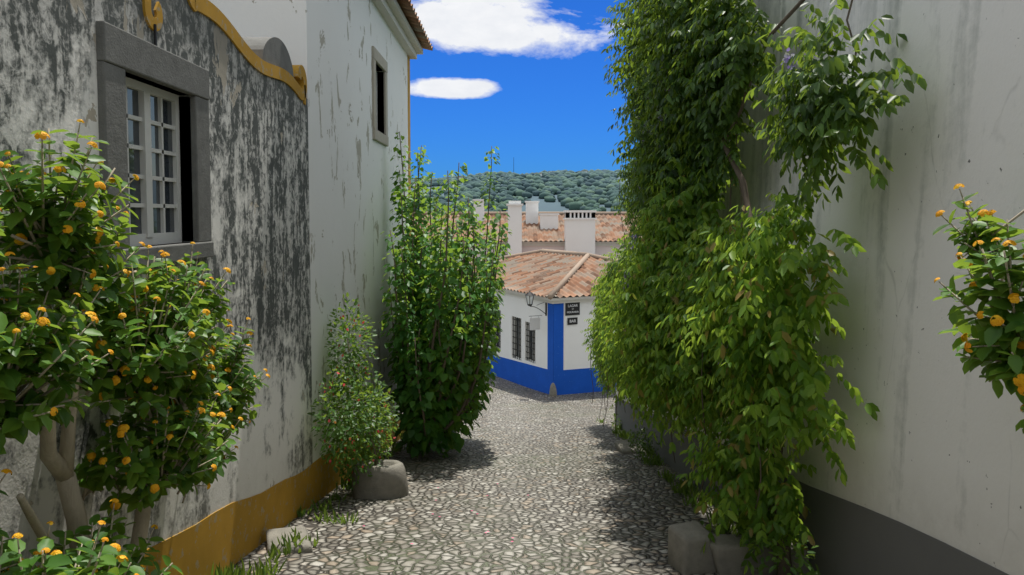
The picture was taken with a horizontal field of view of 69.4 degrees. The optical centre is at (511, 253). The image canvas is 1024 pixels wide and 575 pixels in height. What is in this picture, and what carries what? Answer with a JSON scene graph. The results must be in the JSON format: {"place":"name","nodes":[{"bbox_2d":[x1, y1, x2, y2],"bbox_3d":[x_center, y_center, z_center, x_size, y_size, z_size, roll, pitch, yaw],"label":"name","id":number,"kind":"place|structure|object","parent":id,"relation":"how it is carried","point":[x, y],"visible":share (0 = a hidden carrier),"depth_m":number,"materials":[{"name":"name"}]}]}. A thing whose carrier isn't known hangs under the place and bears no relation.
{"place":"outdoors","nodes":[
{"label":"outdoors","id":0,"kind":"place"},
{"bbox_2d":[0,498,182,574],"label":"flowering shrub","id":1,"kind":"object","parent":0,"point":[59,564],"depth_m":2.34,"materials":[{"name":"green plant"}]},
{"bbox_2d":[0,119,269,571],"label":"lantana shrub","id":2,"kind":"object","parent":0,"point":[142,472],"depth_m":3.01,"materials":[{"name":"green plant"}]},
{"bbox_2d":[495,316,534,362],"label":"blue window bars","id":3,"kind":"object","parent":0,"point":[515,337],"visible":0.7,"depth_m":25.43,"materials":[{"name":"metal"}]},
{"bbox_2d":[498,318,532,358],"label":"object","id":4,"kind":"structure","parent":0,"point":[518,340],"depth_m":25.67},
{"bbox_2d":[411,177,628,211],"bbox_3d":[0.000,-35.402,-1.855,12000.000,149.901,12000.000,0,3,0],"label":"ground","id":5,"kind":"structure","parent":0,"point":[545,206],"depth_m":1214.84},
{"bbox_2d":[0,0,312,568],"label":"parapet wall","id":6,"kind":"structure","parent":5,"relation":"on","point":[259,168],"depth_m":4.98,"materials":[{"name":"paint"}]},
{"bbox_2d":[95,21,213,268],"bbox_3d":[-2.017,-0.542,4.137,0.187,1.190,1.220,0,3,0],"label":"stone window frame","id":7,"kind":"structure","parent":6,"relation":"attached to","point":[120,52],"depth_m":3.95,"materials":[{"name":"stone"}]},
{"bbox_2d":[125,76,181,246],"bbox_3d":[-2.063,-0.497,4.140,0.063,0.900,0.820,0,3,0],"label":"casement window","id":8,"kind":"structure","parent":7,"relation":"attached to","point":[148,236],"depth_m":4.18,"materials":[{"name":"white wood"}]},
{"bbox_2d":[127,87,173,233],"bbox_3d":[-2.070,-0.497,4.140,0.010,0.880,0.800,0,3,0],"label":"window glass","id":9,"kind":"object","parent":8,"relation":"attached to","point":[133,133],"visible":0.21,"depth_m":4.27,"materials":[{"name":"grey"}]},
{"bbox_2d":[154,24,156,45],"bbox_3d":[-1.950,-1.193,4.043,0.014,0.120,0.016,0,3,0],"label":"parapet rod","id":10,"kind":"object","parent":6,"relation":"attached to","point":[155,34],"visible":0.8,"depth_m":4.04,"materials":[{"name":"black metal"}]},
{"bbox_2d":[142,0,162,30],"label":"wall ornament","id":11,"kind":"object","parent":10,"relation":"on","point":[151,20],"visible":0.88,"depth_m":4.02,"materials":[{"name":"yellow paint"}]},
{"bbox_2d":[187,0,306,99],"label":"wall coping","id":12,"kind":"object","parent":6,"relation":"attached to","point":[296,83],"visible":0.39,"depth_m":5.55,"materials":[{"name":"yellow paint"}]},
{"bbox_2d":[242,37,293,76],"bbox_3d":[-2.200,-1.644,6.253,0.460,0.351,0.860,0,3,0],"label":"parapet hump stone","id":13,"kind":"object","parent":6,"relation":"on","point":[272,50],"visible":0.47,"depth_m":6.08,"materials":[{"name":"white paint"}]},
{"bbox_2d":[144,418,403,574],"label":"wall base band","id":14,"kind":"object","parent":6,"relation":"attached to","point":[234,532],"visible":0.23,"depth_m":5.41,"materials":[{"name":"paint"}]},
{"bbox_2d":[209,0,407,462],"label":"house walls","id":15,"kind":"structure","parent":5,"relation":"on","point":[329,44],"depth_m":8.70,"materials":[{"name":"white paint"}]},
{"bbox_2d":[307,292,398,489],"bbox_3d":[-1.619,1.446,7.837,0.731,2.090,2.030,0,3,0],"label":"climber bush","id":16,"kind":"object","parent":15,"relation":"attached to","point":[349,420],"depth_m":7.61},
{"bbox_2d":[376,71,377,129],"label":"house casements","id":17,"kind":"object","parent":15,"relation":"attached to","point":[376,103],"visible":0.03,"depth_m":11.32,"materials":[{"name":"white wood"}]},
{"bbox_2d":[372,46,400,323],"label":"house window frames","id":18,"kind":"structure","parent":15,"relation":"attached to","point":[379,60],"depth_m":11.02,"materials":[{"name":"stone"}]},
{"bbox_2d":[372,0,422,58],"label":"cornice","id":19,"kind":"structure","parent":15,"relation":"attached to","point":[392,14],"depth_m":12.02,"materials":[{"name":"white paint"}]},
{"bbox_2d":[407,55,410,235],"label":"corner trim","id":20,"kind":"structure","parent":15,"relation":"attached to","point":[409,140],"depth_m":14.17,"materials":[{"name":"paint"}]},
{"bbox_2d":[397,0,432,50],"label":"house roof tiles","id":21,"kind":"object","parent":15,"relation":"on","point":[410,14],"visible":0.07,"depth_m":12.50,"materials":[{"name":"brown tile"}]},
{"bbox_2d":[352,459,408,499],"bbox_3d":[-1.393,2.475,7.867,0.597,0.606,0.589,0,3,0],"label":"boulder","id":22,"kind":"object","parent":5,"relation":"on","point":[387,479],"visible":0.73,"depth_m":7.61,"materials":[{"name":"grey stone"}]},
{"bbox_2d":[233,375,797,574],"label":"street cobbles","id":23,"kind":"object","parent":5,"relation":"on","point":[564,484],"visible":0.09,"depth_m":7.09,"materials":[{"name":"stone"}]},
{"bbox_2d":[266,526,312,553],"bbox_3d":[-1.722,2.243,5.710,0.327,0.130,0.460,-1,3,-20],"label":"rock","id":24,"kind":"object","parent":23,"relation":"on","point":[274,534],"visible":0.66,"depth_m":5.68,"materials":[{"name":"grey stone"}]},
{"bbox_2d":[379,132,511,457],"bbox_3d":[-0.952,0.762,11.825,1.923,5.334,4.496,0,3,0],"label":"shrub","id":25,"kind":"object","parent":23,"relation":"on","point":[406,395],"depth_m":10.45,"materials":[{"name":"green plant"}]},
{"bbox_2d":[211,418,763,574],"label":"grass weeds","id":26,"kind":"object","parent":23,"relation":"on","point":[685,489],"depth_m":6.58,"materials":[{"name":"green plant"}]},
{"bbox_2d":[615,438,646,453],"bbox_3d":[1.816,3.001,11.396,0.381,0.143,0.717,0,3,-5],"label":"rock","id":27,"kind":"object","parent":23,"relation":"on","point":[621,446],"visible":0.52,"depth_m":11.30,"materials":[{"name":"grey stone"}]},
{"bbox_2d":[627,427,659,460],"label":"box shrub leaves","id":28,"kind":"object","parent":23,"relation":"on","point":[644,444],"visible":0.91,"depth_m":10.41,"materials":[{"name":"green plant"}]},
{"bbox_2d":[668,521,715,574],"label":"planter block","id":29,"kind":"object","parent":23,"relation":"on","point":[687,541],"visible":0.85,"depth_m":5.04,"materials":[{"name":"grey concrete"}]},
{"bbox_2d":[611,413,819,574],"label":"plant base leaves","id":30,"kind":"object","parent":23,"relation":"on","point":[800,560],"visible":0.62,"depth_m":4.67,"materials":[{"name":"green plant"}]},
{"bbox_2d":[710,534,809,574],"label":"planter slab front","id":31,"kind":"structure","parent":23,"relation":"on","point":[729,553],"depth_m":4.98,"materials":[{"name":"grey concrete"}]},
{"bbox_2d":[411,169,634,211],"bbox_3d":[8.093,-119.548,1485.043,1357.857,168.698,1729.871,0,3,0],"label":"forest trees","id":32,"kind":"object","parent":5,"relation":"on","point":[595,191],"visible":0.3,"depth_m":1394.33,"materials":[{"name":"green plant"}]},
{"bbox_2d":[455,285,596,369],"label":"blue house walls","id":33,"kind":"structure","parent":5,"relation":"on","point":[576,355],"depth_m":23.91,"materials":[{"name":"paint"}]},
{"bbox_2d":[496,310,534,361],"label":"windows","id":34,"kind":"structure","parent":33,"relation":"attached to","point":[520,340],"depth_m":25.43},
{"bbox_2d":[447,252,610,297],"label":"blue house roof tiles","id":35,"kind":"object","parent":33,"relation":"on","point":[543,274],"visible":0.48,"depth_m":26.31,"materials":[{"name":"ceramic"}]},
{"bbox_2d":[447,249,616,299],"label":"roof ridge tiles","id":36,"kind":"object","parent":35,"relation":"on","point":[562,282],"visible":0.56,"depth_m":27.52,"materials":[{"name":"beige ceramic"}]},
{"bbox_2d":[464,281,597,303],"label":"roof eaves","id":37,"kind":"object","parent":33,"relation":"attached to","point":[569,299],"depth_m":23.41,"materials":[{"name":"white paint"}]},
{"bbox_2d":[530,318,539,329],"bbox_3d":[0.731,2.245,23.647,0.370,0.380,0.020,-2,3,-27],"label":"hanging sign board","id":38,"kind":"object","parent":33,"relation":"attached to","point":[534,323],"visible":1,"depth_m":23.64,"materials":[{"name":"white metal"}]},
{"bbox_2d":[525,291,546,315],"bbox_3d":[0.758,1.565,23.345,0.749,0.830,0.340,-2,3,-27],"label":"lantern wall frame","id":39,"kind":"object","parent":33,"relation":"attached to","point":[529,293],"visible":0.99,"depth_m":23.21,"materials":[{"name":"black metal"}]},
{"bbox_2d":[526,296,532,303],"bbox_3d":[0.562,1.446,23.239,0.234,0.270,0.270,-2,3,-27],"label":"lantern glass","id":40,"kind":"object","parent":39,"relation":"in","point":[531,298],"visible":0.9,"depth_m":23.16,"materials":[{"name":"glass"}]},
{"bbox_2d":[487,303,615,394],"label":"blue house bands","id":41,"kind":"object","parent":33,"relation":"attached to","point":[571,381],"visible":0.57,"depth_m":23.61,"materials":[{"name":"blue paint"}]},
{"bbox_2d":[549,383,556,395],"bbox_3d":[1.292,4.367,23.200,0.232,0.663,0.218,-2,3,-27],"label":"corner stone","id":42,"kind":"object","parent":33,"relation":"attached to","point":[553,391],"visible":0.69,"depth_m":23.12,"materials":[{"name":"stone"}]},
{"bbox_2d":[565,302,579,324],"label":"street signs","id":43,"kind":"object","parent":33,"relation":"attached to","point":[568,306],"visible":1,"depth_m":23.40,"materials":[{"name":"black metal"}]},
{"bbox_2d":[422,246,631,261],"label":"pink house walls","id":44,"kind":"structure","parent":5,"relation":"on","point":[602,250],"depth_m":36.04,"materials":[{"name":"paint"}]},
{"bbox_2d":[412,214,641,241],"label":"pink house roof tiles","id":45,"kind":"object","parent":44,"relation":"on","point":[608,227],"visible":0.33,"depth_m":37.60,"materials":[{"name":"tile"}]},
{"bbox_2d":[473,199,596,268],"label":"chimneys","id":46,"kind":"object","parent":45,"relation":"on","point":[579,234],"visible":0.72,"depth_m":35.35,"materials":[{"name":"white paint"}]},
{"bbox_2d":[430,240,638,245],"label":"pink house cornice","id":47,"kind":"structure","parent":44,"relation":"attached to","point":[562,243],"depth_m":35.91,"materials":[{"name":"paint"}]},
{"bbox_2d":[567,213,592,217],"bbox_3d":[3.250,-1.841,35.502,1.240,0.240,0.740,0,3,0],"label":"chimney vent","id":48,"kind":"object","parent":44,"relation":"on","point":[576,215],"visible":0.79,"depth_m":35.13,"materials":[{"name":"black"}]},
{"bbox_2d":[590,0,856,574],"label":"vine stem","id":49,"kind":"object","parent":5,"relation":"on","point":[744,194],"depth_m":5.63,"materials":[{"name":"brown plant"}]},
{"bbox_2d":[616,0,1023,574],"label":"wall","id":50,"kind":"structure","parent":5,"relation":"on","point":[938,453],"depth_m":3.75,"materials":[{"name":"paint"}]},
{"bbox_2d":[582,156,879,573],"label":"wisteria leaves","id":51,"kind":"object","parent":50,"relation":"attached to","point":[737,293],"visible":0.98,"depth_m":4.90,"materials":[{"name":"green plant"}]},
{"bbox_2d":[600,0,926,303],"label":"wisteria upper leaves","id":52,"kind":"object","parent":50,"relation":"attached to","point":[716,57],"visible":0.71,"depth_m":5.64,"materials":[{"name":"green plant"}]},
{"bbox_2d":[614,396,1008,574],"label":"wall base band","id":53,"kind":"object","parent":50,"relation":"attached to","point":[850,538],"visible":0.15,"depth_m":4.37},
{"bbox_2d":[412,212,630,214],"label":"roof ridge","id":54,"kind":"structure","parent":0,"point":[560,213],"depth_m":40.35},
{"bbox_2d":[410,0,636,177],"label":"sky","id":55,"kind":"structure","parent":0,"point":[524,79],"materials":[{"name":"blue"}]},
{"bbox_2d":[932,184,1023,433],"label":"lantana shrub","id":56,"kind":"object","parent":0,"point":[984,331],"depth_m":2.53,"materials":[{"name":"green plant"}]}
]}

